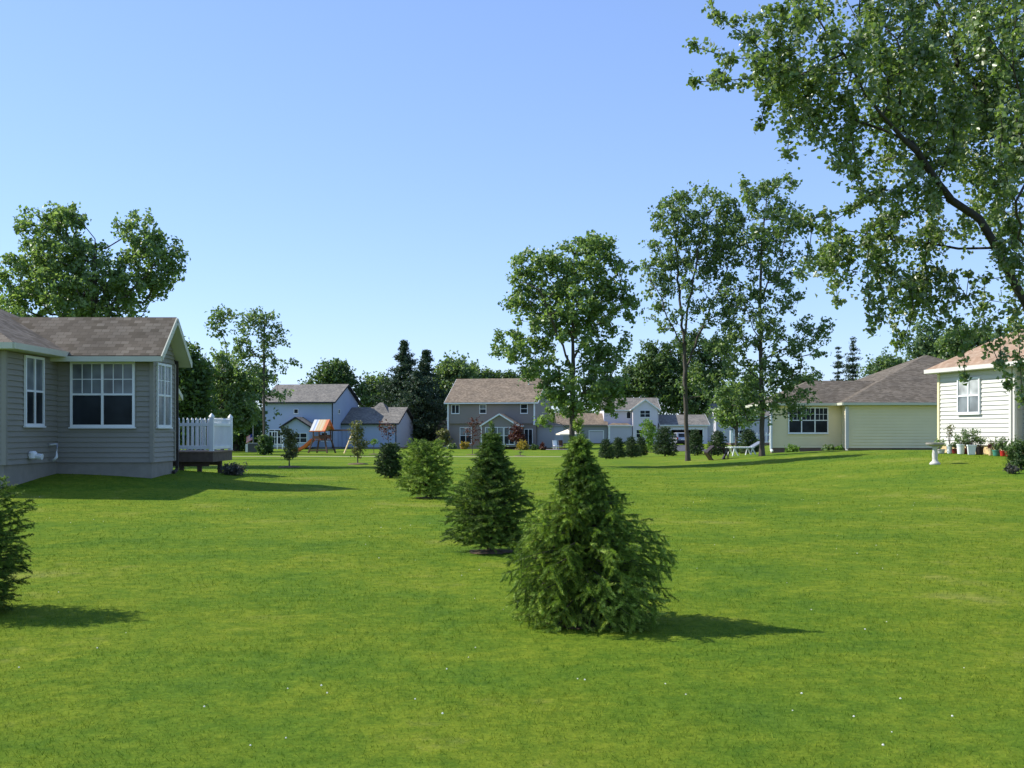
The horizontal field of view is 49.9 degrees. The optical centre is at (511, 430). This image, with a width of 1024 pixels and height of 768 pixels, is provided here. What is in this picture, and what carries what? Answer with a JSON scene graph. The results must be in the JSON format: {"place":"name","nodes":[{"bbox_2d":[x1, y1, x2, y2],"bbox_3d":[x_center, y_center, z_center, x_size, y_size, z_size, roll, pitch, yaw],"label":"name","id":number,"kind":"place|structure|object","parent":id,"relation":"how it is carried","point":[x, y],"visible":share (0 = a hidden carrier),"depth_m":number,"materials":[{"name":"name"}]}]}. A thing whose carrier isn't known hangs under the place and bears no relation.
{"place":"outdoors","nodes":[
{"label":"outdoors","id":0,"kind":"place"},
{"bbox_2d":[232,456,561,456],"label":"path","id":1,"kind":"structure","parent":0,"point":[380,456],"depth_m":73.66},
{"bbox_2d":[0,435,1023,767],"bbox_3d":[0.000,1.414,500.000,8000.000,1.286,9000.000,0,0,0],"label":"lawn","id":2,"kind":"structure","parent":0,"point":[74,489],"depth_m":8.87,"materials":[{"name":"green plant"}]},
{"bbox_2d":[0,475,37,611],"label":"spruce tree","id":3,"kind":"object","parent":2,"relation":"on","point":[8,562],"visible":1,"depth_m":9.71,"materials":[{"name":"green plant"}]},
{"bbox_2d":[0,200,190,316],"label":"leafy tree","id":4,"kind":"object","parent":2,"relation":"on","point":[79,288],"visible":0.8,"depth_m":43.22,"materials":[{"name":"green plant"}]},
{"bbox_2d":[0,309,232,486],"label":"house","id":5,"kind":"structure","parent":2,"relation":"on","point":[93,395],"depth_m":27.97,"materials":[{"name":"grey"}]},
{"bbox_2d":[23,355,45,427],"bbox_3d":[-11.512,-0.942,26.550,0.075,1.715,1.110,0,0,0],"label":"window","id":6,"kind":"structure","parent":5,"relation":"in","point":[34,367],"depth_m":26.52,"materials":[{"name":"glass"}]},
{"bbox_2d":[68,362,135,427],"bbox_3d":[-10.400,-0.912,27.928,1.700,1.695,0.075,0,0,0],"label":"window","id":7,"kind":"structure","parent":5,"relation":"in","point":[102,394],"depth_m":27.95,"materials":[{"name":"glass"}]},
{"bbox_2d":[156,363,172,428],"bbox_3d":[-9.113,-0.912,28.850,0.075,1.695,1.210,0,0,0],"label":"window","id":8,"kind":"structure","parent":5,"relation":"in","point":[164,371],"depth_m":28.82,"materials":[{"name":"white paint"}]},
{"bbox_2d":[179,336,223,449],"bbox_3d":[-17.607,-1.807,60.033,3.905,6.815,3.417,0,0,0],"label":"leafy tree","id":9,"kind":"object","parent":2,"relation":"on","point":[195,384],"visible":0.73,"depth_m":59.52,"materials":[{"name":"green plant"}]},
{"bbox_2d":[180,393,225,449],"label":"leafy tree","id":10,"kind":"object","parent":2,"relation":"on","point":[185,436],"visible":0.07,"depth_m":98.74,"materials":[{"name":"green plant"}]},
{"bbox_2d":[217,461,247,475],"bbox_3d":[-7.995,1.153,31.474,0.804,0.569,0.840,0,0,0],"label":"shrub","id":11,"kind":"object","parent":2,"relation":"on","point":[235,468],"visible":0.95,"depth_m":31.35,"materials":[{"name":"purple plant"}]},
{"bbox_2d":[204,303,265,449],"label":"leafy tree","id":12,"kind":"object","parent":2,"relation":"on","point":[232,399],"visible":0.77,"depth_m":87.50,"materials":[{"name":"green plant"}]},
{"bbox_2d":[206,359,281,450],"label":"leafy tree","id":13,"kind":"object","parent":2,"relation":"on","point":[239,442],"visible":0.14,"depth_m":107.63,"materials":[{"name":"green plant"}]},
{"bbox_2d":[245,443,266,451],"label":"storage box","id":14,"kind":"object","parent":2,"relation":"on","point":[249,447],"visible":0.44,"depth_m":102.98,"materials":[{"name":"grey plastic"}]},
{"bbox_2d":[254,434,273,454],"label":"shrub","id":15,"kind":"object","parent":2,"relation":"on","point":[265,439],"visible":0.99,"depth_m":83.70,"materials":[{"name":"green plant"}]},
{"bbox_2d":[229,306,301,454],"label":"slender tree","id":16,"kind":"object","parent":2,"relation":"on","point":[264,338],"visible":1,"depth_m":83.75,"materials":[{"name":"green plant"}]},
{"bbox_2d":[278,424,299,467],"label":"young tree","id":17,"kind":"object","parent":2,"relation":"on","point":[291,447],"visible":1,"depth_m":41.88,"materials":[{"name":"green plant"}]},
{"bbox_2d":[295,419,352,452],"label":"play set","id":18,"kind":"object","parent":2,"relation":"on","point":[319,426],"visible":0.85,"depth_m":96.63,"materials":[{"name":"brown wood"}]},
{"bbox_2d":[297,357,364,389],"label":"leafy tree","id":19,"kind":"object","parent":2,"relation":"on","point":[336,371],"visible":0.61,"depth_m":149.03,"materials":[{"name":"green plant"}]},
{"bbox_2d":[259,384,416,448],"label":"house","id":20,"kind":"structure","parent":2,"relation":"on","point":[302,408],"depth_m":127.05,"materials":[{"name":"blue"}]},
{"bbox_2d":[269,429,281,444],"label":"window","id":21,"kind":"structure","parent":20,"relation":"in","point":[270,433],"depth_m":126.14,"materials":[{"name":"white paint"}]},
{"bbox_2d":[287,433,306,442],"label":"window","id":22,"kind":"structure","parent":20,"relation":"in","point":[302,438],"depth_m":123.30,"materials":[{"name":"white paint"}]},
{"bbox_2d":[347,420,370,464],"bbox_3d":[-6.428,0.482,45.984,1.017,1.935,0.909,0,0,0],"label":"young tree","id":23,"kind":"object","parent":2,"relation":"on","point":[358,441],"visible":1,"depth_m":45.92,"materials":[{"name":"green plant"}]},
{"bbox_2d":[353,370,390,406],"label":"leafy tree","id":24,"kind":"object","parent":2,"relation":"on","point":[363,393],"visible":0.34,"depth_m":148.91,"materials":[{"name":"green plant"}]},
{"bbox_2d":[370,438,377,454],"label":"young tree","id":25,"kind":"object","parent":2,"relation":"on","point":[374,441],"visible":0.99,"depth_m":87.94,"materials":[{"name":"green plant"}]},
{"bbox_2d":[377,419,396,442],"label":"young tree","id":26,"kind":"object","parent":2,"relation":"on","point":[385,429],"visible":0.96,"depth_m":91.98,"materials":[{"name":"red plant"}]},
{"bbox_2d":[374,442,403,477],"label":"spruce tree","id":27,"kind":"object","parent":2,"relation":"on","point":[389,465],"visible":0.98,"depth_m":33.31,"materials":[{"name":"green plant"}]},
{"bbox_2d":[367,340,443,423],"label":"pine tree","id":28,"kind":"object","parent":2,"relation":"on","point":[405,368],"visible":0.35,"depth_m":141.26,"materials":[{"name":"green plant"}]},
{"bbox_2d":[387,370,446,446],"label":"pine tree","id":29,"kind":"object","parent":2,"relation":"on","point":[418,400],"visible":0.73,"depth_m":135.04,"materials":[{"name":"green plant"}]},
{"bbox_2d":[393,438,457,497],"bbox_3d":[-1.906,0.820,24.601,1.426,1.357,1.537,0,0,0],"label":"spruce tree","id":30,"kind":"object","parent":2,"relation":"on","point":[426,475],"visible":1,"depth_m":24.41,"materials":[{"name":"green plant"}]},
{"bbox_2d":[401,349,449,443],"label":"pine tree","id":31,"kind":"object","parent":2,"relation":"on","point":[424,366],"visible":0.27,"depth_m":139.52,"materials":[{"name":"green plant"}]},
{"bbox_2d":[435,420,446,446],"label":"young tree","id":32,"kind":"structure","parent":2,"relation":"on","point":[443,427],"depth_m":136.43,"materials":[{"name":"green plant"}]},
{"bbox_2d":[436,428,452,448],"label":"young tree","id":33,"kind":"object","parent":2,"relation":"on","point":[444,434],"visible":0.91,"depth_m":125.76,"materials":[{"name":"green plant"}]},
{"bbox_2d":[447,443,456,448],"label":"shrub","id":34,"kind":"object","parent":2,"relation":"on","point":[452,446],"visible":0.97,"depth_m":123.68,"materials":[{"name":"green plant"}]},
{"bbox_2d":[432,350,483,407],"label":"leafy tree","id":35,"kind":"object","parent":2,"relation":"on","point":[449,370],"visible":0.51,"depth_m":148.82,"materials":[{"name":"green plant"}]},
{"bbox_2d":[459,441,470,448],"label":"shrub","id":36,"kind":"object","parent":2,"relation":"on","point":[463,445],"visible":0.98,"depth_m":123.70,"materials":[{"name":"yellow plant"}]},
{"bbox_2d":[463,416,483,454],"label":"young tree","id":37,"kind":"object","parent":2,"relation":"on","point":[473,428],"visible":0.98,"depth_m":83.98,"materials":[{"name":"grey plant"}]},
{"bbox_2d":[468,359,492,378],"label":"leafy tree","id":38,"kind":"object","parent":2,"relation":"on","point":[486,372],"visible":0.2,"depth_m":154.04,"materials":[{"name":"green plant"}]},
{"bbox_2d":[437,420,539,553],"bbox_3d":[-0.260,0.713,14.265,1.409,1.720,1.463,0,0,0],"label":"spruce tree","id":39,"kind":"object","parent":2,"relation":"on","point":[486,512],"visible":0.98,"depth_m":14.11,"materials":[{"name":"green plant"}]},
{"bbox_2d":[18,496,963,745],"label":"clover flowers","id":40,"kind":"object","parent":2,"relation":"on","point":[577,678],"visible":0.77,"depth_m":6.76,"materials":[{"name":"white plant"}]},
{"bbox_2d":[444,378,564,448],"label":"house","id":41,"kind":"structure","parent":2,"relation":"on","point":[503,404],"depth_m":126.22,"materials":[{"name":"beige"}]},
{"bbox_2d":[451,405,458,413],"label":"window","id":42,"kind":"structure","parent":41,"relation":"in","point":[454,408],"depth_m":126.51,"materials":[{"name":"white paint"}]},
{"bbox_2d":[460,427,471,443],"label":"window","id":43,"kind":"structure","parent":41,"relation":"in","point":[463,437],"depth_m":126.54,"materials":[{"name":"white paint"}]},
{"bbox_2d":[479,404,485,413],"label":"window","id":44,"kind":"structure","parent":41,"relation":"in","point":[482,407],"depth_m":125.86,"materials":[{"name":"white paint"}]},
{"bbox_2d":[485,427,503,443],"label":"window","id":45,"kind":"structure","parent":41,"relation":"in","point":[498,430],"depth_m":122.97,"materials":[{"name":"grey glass"}]},
{"bbox_2d":[504,427,514,444],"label":"window","id":46,"kind":"structure","parent":41,"relation":"in","point":[506,440],"depth_m":122.76,"materials":[{"name":"white glass"}]},
{"bbox_2d":[520,404,527,413],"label":"window","id":47,"kind":"structure","parent":41,"relation":"in","point":[523,407],"depth_m":124.85,"materials":[{"name":"white paint"}]},
{"bbox_2d":[524,429,532,444],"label":"window","id":48,"kind":"structure","parent":41,"relation":"in","point":[529,432],"depth_m":125.00,"materials":[{"name":"glass"}]},
{"bbox_2d":[507,422,525,449],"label":"young tree","id":49,"kind":"object","parent":2,"relation":"on","point":[516,435],"visible":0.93,"depth_m":118.78,"materials":[{"name":"red plant"}]},
{"bbox_2d":[490,361,549,384],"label":"leafy tree","id":50,"kind":"object","parent":2,"relation":"on","point":[497,374],"visible":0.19,"depth_m":154.34,"materials":[{"name":"green plant"}]},
{"bbox_2d":[515,439,529,449],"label":"shrub","id":51,"kind":"object","parent":2,"relation":"on","point":[522,445],"visible":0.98,"depth_m":116.78,"materials":[{"name":"yellow plant"}]},
{"bbox_2d":[530,443,538,449],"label":"shrub","id":52,"kind":"object","parent":2,"relation":"on","point":[533,446],"visible":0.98,"depth_m":117.82,"materials":[{"name":"green plant"}]},
{"bbox_2d":[539,442,546,449],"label":"shrub","id":53,"kind":"object","parent":2,"relation":"on","point":[541,447],"visible":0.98,"depth_m":116.88,"materials":[{"name":"red plant"}]},
{"bbox_2d":[488,229,644,439],"bbox_3d":[2.109,-3.240,43.016,6.168,9.370,3.991,0,0,0],"label":"ash tree","id":54,"kind":"object","parent":2,"relation":"on","point":[592,308],"visible":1,"depth_m":42.60,"materials":[{"name":"green plant"}]},
{"bbox_2d":[556,429,576,449],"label":"patio umbrella","id":55,"kind":"object","parent":2,"relation":"on","point":[565,432],"visible":0.47,"depth_m":120.16,"materials":[{"name":"white fabric"}]},
{"bbox_2d":[499,417,679,633],"bbox_3d":[0.646,0.735,9.128,1.511,1.714,1.503,0,0,0],"label":"spruce tree","id":56,"kind":"object","parent":2,"relation":"on","point":[588,564],"visible":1,"depth_m":8.92,"materials":[{"name":"green plant"}]},
{"bbox_2d":[598,438,615,458],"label":"spruce tree","id":57,"kind":"object","parent":2,"relation":"on","point":[606,449],"visible":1,"depth_m":59.85,"materials":[{"name":"green plant"}]},
{"bbox_2d":[610,437,627,458],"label":"spruce tree","id":58,"kind":"object","parent":2,"relation":"on","point":[619,446],"visible":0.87,"depth_m":62.84,"materials":[{"name":"green plant"}]},
{"bbox_2d":[601,363,657,397],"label":"leafy tree","id":59,"kind":"object","parent":2,"relation":"on","point":[628,393],"visible":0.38,"depth_m":180.40,"materials":[{"name":"green plant"}]},
{"bbox_2d":[623,436,640,457],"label":"spruce tree","id":60,"kind":"object","parent":2,"relation":"on","point":[633,450],"visible":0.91,"depth_m":65.83,"materials":[{"name":"green plant"}]},
{"bbox_2d":[636,436,648,456],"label":"spruce tree","id":61,"kind":"object","parent":2,"relation":"on","point":[641,443],"visible":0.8,"depth_m":68.85,"materials":[{"name":"green plant"}]},
{"bbox_2d":[638,418,657,452],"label":"young tree","id":62,"kind":"object","parent":2,"relation":"on","point":[649,439],"visible":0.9,"depth_m":91.79,"materials":[{"name":"green plant"}]},
{"bbox_2d":[651,426,678,455],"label":"spruce tree","id":63,"kind":"object","parent":2,"relation":"on","point":[664,444],"visible":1,"depth_m":67.71,"materials":[{"name":"green plant"}]},
{"bbox_2d":[627,324,740,414],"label":"leafy tree","id":64,"kind":"object","parent":2,"relation":"on","point":[663,369],"visible":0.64,"depth_m":178.29,"materials":[{"name":"green plant"}]},
{"bbox_2d":[638,179,749,460],"bbox_3d":[8.056,-4.752,48.472,4.934,12.254,3.178,0,0,0],"label":"ash tree","id":65,"kind":"object","parent":2,"relation":"on","point":[714,260],"visible":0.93,"depth_m":48.31,"materials":[{"name":"green plant"}]},
{"bbox_2d":[689,429,704,455],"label":"spruce tree","id":66,"kind":"object","parent":2,"relation":"on","point":[695,437],"visible":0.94,"depth_m":65.84,"materials":[{"name":"green plant"}]},
{"bbox_2d":[704,445,714,459],"bbox_3d":[8.466,0.956,47.196,0.337,0.673,0.730,0,0,-4],"label":"garden chair","id":67,"kind":"object","parent":2,"relation":"on","point":[707,451],"visible":0.92,"depth_m":47.02,"materials":[{"name":"brown wood"}]},
{"bbox_2d":[705,429,730,455],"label":"spruce tree","id":68,"kind":"object","parent":2,"relation":"on","point":[717,440],"visible":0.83,"depth_m":55.83,"materials":[{"name":"green plant"}]},
{"bbox_2d":[717,447,728,458],"bbox_3d":[9.137,0.962,47.608,0.485,0.556,0.730,0,0,6],"label":"garden chair","id":69,"kind":"object","parent":2,"relation":"on","point":[726,452],"visible":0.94,"depth_m":47.29,"materials":[{"name":"black plastic"}]},
{"bbox_2d":[705,403,769,442],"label":"house","id":70,"kind":"structure","parent":2,"relation":"on","point":[713,426],"depth_m":172.00,"materials":[{"name":"blue"}]},
{"bbox_2d":[706,366,769,451],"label":"leafy tree","id":71,"kind":"object","parent":2,"relation":"on","point":[725,416],"visible":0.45,"depth_m":85.65,"materials":[{"name":"green plant"}]},
{"bbox_2d":[725,441,759,455],"bbox_3d":[11.011,0.846,52.090,1.662,0.714,0.660,0,0,-12],"label":"chaise lounge","id":72,"kind":"object","parent":2,"relation":"on","point":[754,445],"visible":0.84,"depth_m":51.91,"materials":[{"name":"white paint"}]},
{"bbox_2d":[735,429,758,453],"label":"spruce tree","id":73,"kind":"object","parent":2,"relation":"on","point":[749,436],"visible":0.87,"depth_m":59.80,"materials":[{"name":"green plant"}]},
{"bbox_2d":[727,430,769,451],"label":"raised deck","id":74,"kind":"structure","parent":2,"relation":"on","point":[732,441],"depth_m":96.03,"materials":[{"name":"white wood"}]},
{"bbox_2d":[706,169,836,455],"bbox_3d":[11.137,-5.100,47.490,5.501,12.471,3.035,0,0,0],"label":"ash tree","id":75,"kind":"object","parent":2,"relation":"on","point":[761,366],"visible":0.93,"depth_m":47.23,"materials":[{"name":"green plant"}]},
{"bbox_2d":[784,443,799,451],"bbox_3d":[15.717,1.037,61.548,0.997,0.718,0.880,0,0,-15],"label":"shrub","id":76,"kind":"object","parent":2,"relation":"on","point":[795,448],"visible":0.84,"depth_m":61.42,"materials":[{"name":"green plant"}]},
{"bbox_2d":[785,371,820,385],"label":"leafy tree","id":77,"kind":"object","parent":2,"relation":"on","point":[808,375],"visible":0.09,"depth_m":119.47,"materials":[{"name":"green plant"}]},
{"bbox_2d":[821,444,834,450],"bbox_3d":[17.588,1.032,61.228,0.860,0.634,0.894,0,0,0],"label":"shrub","id":78,"kind":"object","parent":2,"relation":"on","point":[830,447],"visible":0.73,"depth_m":61.09,"materials":[{"name":"green plant"}]},
{"bbox_2d":[830,347,843,380],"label":"pine tree","id":79,"kind":"object","parent":2,"relation":"on","point":[838,365],"visible":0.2,"depth_m":123.87,"materials":[{"name":"green plant"}]},
{"bbox_2d":[745,355,945,452],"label":"house","id":80,"kind":"structure","parent":2,"relation":"on","point":[893,408],"depth_m":62.91,"materials":[{"name":"yellow"}]},
{"bbox_2d":[788,407,828,433],"bbox_3d":[16.950,-0.592,62.928,2.360,1.535,0.075,0,0,0],"label":"window","id":81,"kind":"structure","parent":80,"relation":"in","point":[817,423],"depth_m":62.95,"materials":[{"name":"white paint"}]},
{"bbox_2d":[841,336,862,380],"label":"pine tree","id":82,"kind":"object","parent":2,"relation":"on","point":[852,367],"visible":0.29,"depth_m":119.84,"materials":[{"name":"green plant"}]},
{"bbox_2d":[682,0,1023,407],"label":"maple tree","id":83,"kind":"object","parent":2,"relation":"on","point":[984,120],"visible":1,"depth_m":16.55,"materials":[{"name":"green plant"}]},
{"bbox_2d":[854,346,903,380],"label":"leafy tree","id":84,"kind":"object","parent":2,"relation":"on","point":[886,361],"visible":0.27,"depth_m":104.44,"materials":[{"name":"green plant"}]},
{"bbox_2d":[900,318,953,362],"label":"leafy tree","id":85,"kind":"object","parent":2,"relation":"on","point":[922,344],"visible":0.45,"depth_m":94.57,"materials":[{"name":"green plant"}]},
{"bbox_2d":[926,443,943,464],"bbox_3d":[12.690,0.686,33.000,0.540,0.670,0.540,0,0,0],"label":"birdbath","id":86,"kind":"object","parent":2,"relation":"on","point":[934,446],"visible":0.98,"depth_m":32.92,"materials":[{"name":"stone"}]},
{"bbox_2d":[934,438,946,453],"bbox_3d":[15.042,0.513,38.628,0.412,0.565,0.480,0,0,17],"label":"plant pot","id":87,"kind":"object","parent":2,"relation":"on","point":[941,451],"visible":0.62,"depth_m":38.54,"materials":[{"name":"stone"}]},
{"bbox_2d":[943,424,954,453],"bbox_3d":[15.293,0.248,38.449,0.364,1.084,0.364,0,0,-30],"label":"plant pot","id":88,"kind":"object","parent":2,"relation":"on","point":[949,448],"visible":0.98,"depth_m":38.40,"materials":[{"name":"white paint"}]},
{"bbox_2d":[948,441,956,453],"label":"plant pot","id":89,"kind":"object","parent":2,"relation":"on","point":[954,450],"visible":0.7,"depth_m":38.24,"materials":[{"name":"red ceramic"}]},
{"bbox_2d":[954,433,967,453],"bbox_3d":[15.368,0.419,37.688,0.510,0.745,0.383,0,0,26],"label":"plant pot","id":90,"kind":"object","parent":2,"relation":"on","point":[961,448],"visible":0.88,"depth_m":37.63,"materials":[{"name":"white paint"}]},
{"bbox_2d":[932,321,1001,359],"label":"leafy tree","id":91,"kind":"object","parent":2,"relation":"on","point":[953,344],"visible":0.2,"depth_m":87.47,"materials":[{"name":"green plant"}]},
{"bbox_2d":[960,428,980,454],"bbox_3d":[15.400,0.327,36.931,0.721,0.942,0.670,0,0,-5],"label":"plant pot","id":92,"kind":"object","parent":2,"relation":"on","point":[971,448],"visible":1,"depth_m":36.85,"materials":[{"name":"white paint"}]},
{"bbox_2d":[924,329,1023,454],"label":"house","id":93,"kind":"structure","parent":2,"relation":"on","point":[984,403],"depth_m":37.60,"materials":[{"name":"beige"}]},
{"bbox_2d":[956,377,980,414],"bbox_3d":[15.831,-1.207,38.170,0.075,1.285,1.360,0,0,-11],"label":"window","id":94,"kind":"structure","parent":93,"relation":"in","point":[969,396],"depth_m":38.12,"materials":[{"name":"white glass"}]},
{"bbox_2d":[971,436,987,454],"bbox_3d":[15.635,0.443,36.830,0.525,0.706,0.440,0,0,30],"label":"plant pot","id":95,"kind":"object","parent":2,"relation":"on","point":[979,450],"visible":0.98,"depth_m":36.77,"materials":[{"name":"brown plastic"}]},
{"bbox_2d":[983,441,993,455],"bbox_3d":[15.713,0.559,36.119,0.406,0.495,0.325,0,0,-41],"label":"plant pot","id":96,"kind":"object","parent":2,"relation":"on","point":[990,452],"visible":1,"depth_m":36.04,"materials":[{"name":"beige ceramic"}]},
{"bbox_2d":[988,437,1003,455],"bbox_3d":[15.764,0.508,35.742,0.434,0.607,0.551,0,0,-7],"label":"plant pot","id":97,"kind":"object","parent":2,"relation":"on","point":[996,451],"visible":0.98,"depth_m":35.68,"materials":[{"name":"green plastic"}]},
{"bbox_2d":[995,436,1008,455],"bbox_3d":[15.855,0.481,35.565,0.404,0.668,0.357,0,0,-21],"label":"plant pot","id":98,"kind":"object","parent":2,"relation":"on","point":[1002,446],"visible":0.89,"depth_m":35.48,"materials":[{"name":"red plastic"}]},
{"bbox_2d":[1003,463,1021,473],"bbox_3d":[13.097,0.997,28.809,0.398,0.337,0.449,0,0,0],"label":"shrub","id":99,"kind":"object","parent":2,"relation":"on","point":[1009,468],"visible":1,"depth_m":28.74,"materials":[{"name":"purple plant"}]},
{"bbox_2d":[1003,434,1023,468],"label":"shrub","id":100,"kind":"object","parent":2,"relation":"on","point":[1014,456],"visible":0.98,"depth_m":29.90,"materials":[{"name":"green plant"}]},
{"bbox_2d":[0,0,1023,414],"label":"sky","id":101,"kind":"structure","parent":0,"point":[369,175],"materials":[{"name":"blue"}]},
{"bbox_2d":[554,398,709,443],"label":"house","id":102,"kind":"structure","parent":0,"point":[624,425],"depth_m":160.75,"materials":[{"name":"white"}]},
{"bbox_2d":[589,430,603,442],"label":"garage door","id":103,"kind":"structure","parent":102,"relation":"in","point":[595,437],"depth_m":160.54,"materials":[{"name":"grey"}]},
{"bbox_2d":[640,410,649,417],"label":"window","id":104,"kind":"structure","parent":102,"relation":"in","point":[643,413],"depth_m":159.96,"materials":[{"name":"white paint"}]},
{"bbox_2d":[662,445,705,450],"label":"driveway","id":105,"kind":"structure","parent":0,"point":[681,447],"depth_m":126.83,"materials":[{"name":"concrete"}]},
{"bbox_2d":[673,432,689,444],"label":"parked car","id":106,"kind":"object","parent":105,"relation":"on","point":[680,436],"visible":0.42,"depth_m":149.02,"materials":[{"name":"silver metal"}]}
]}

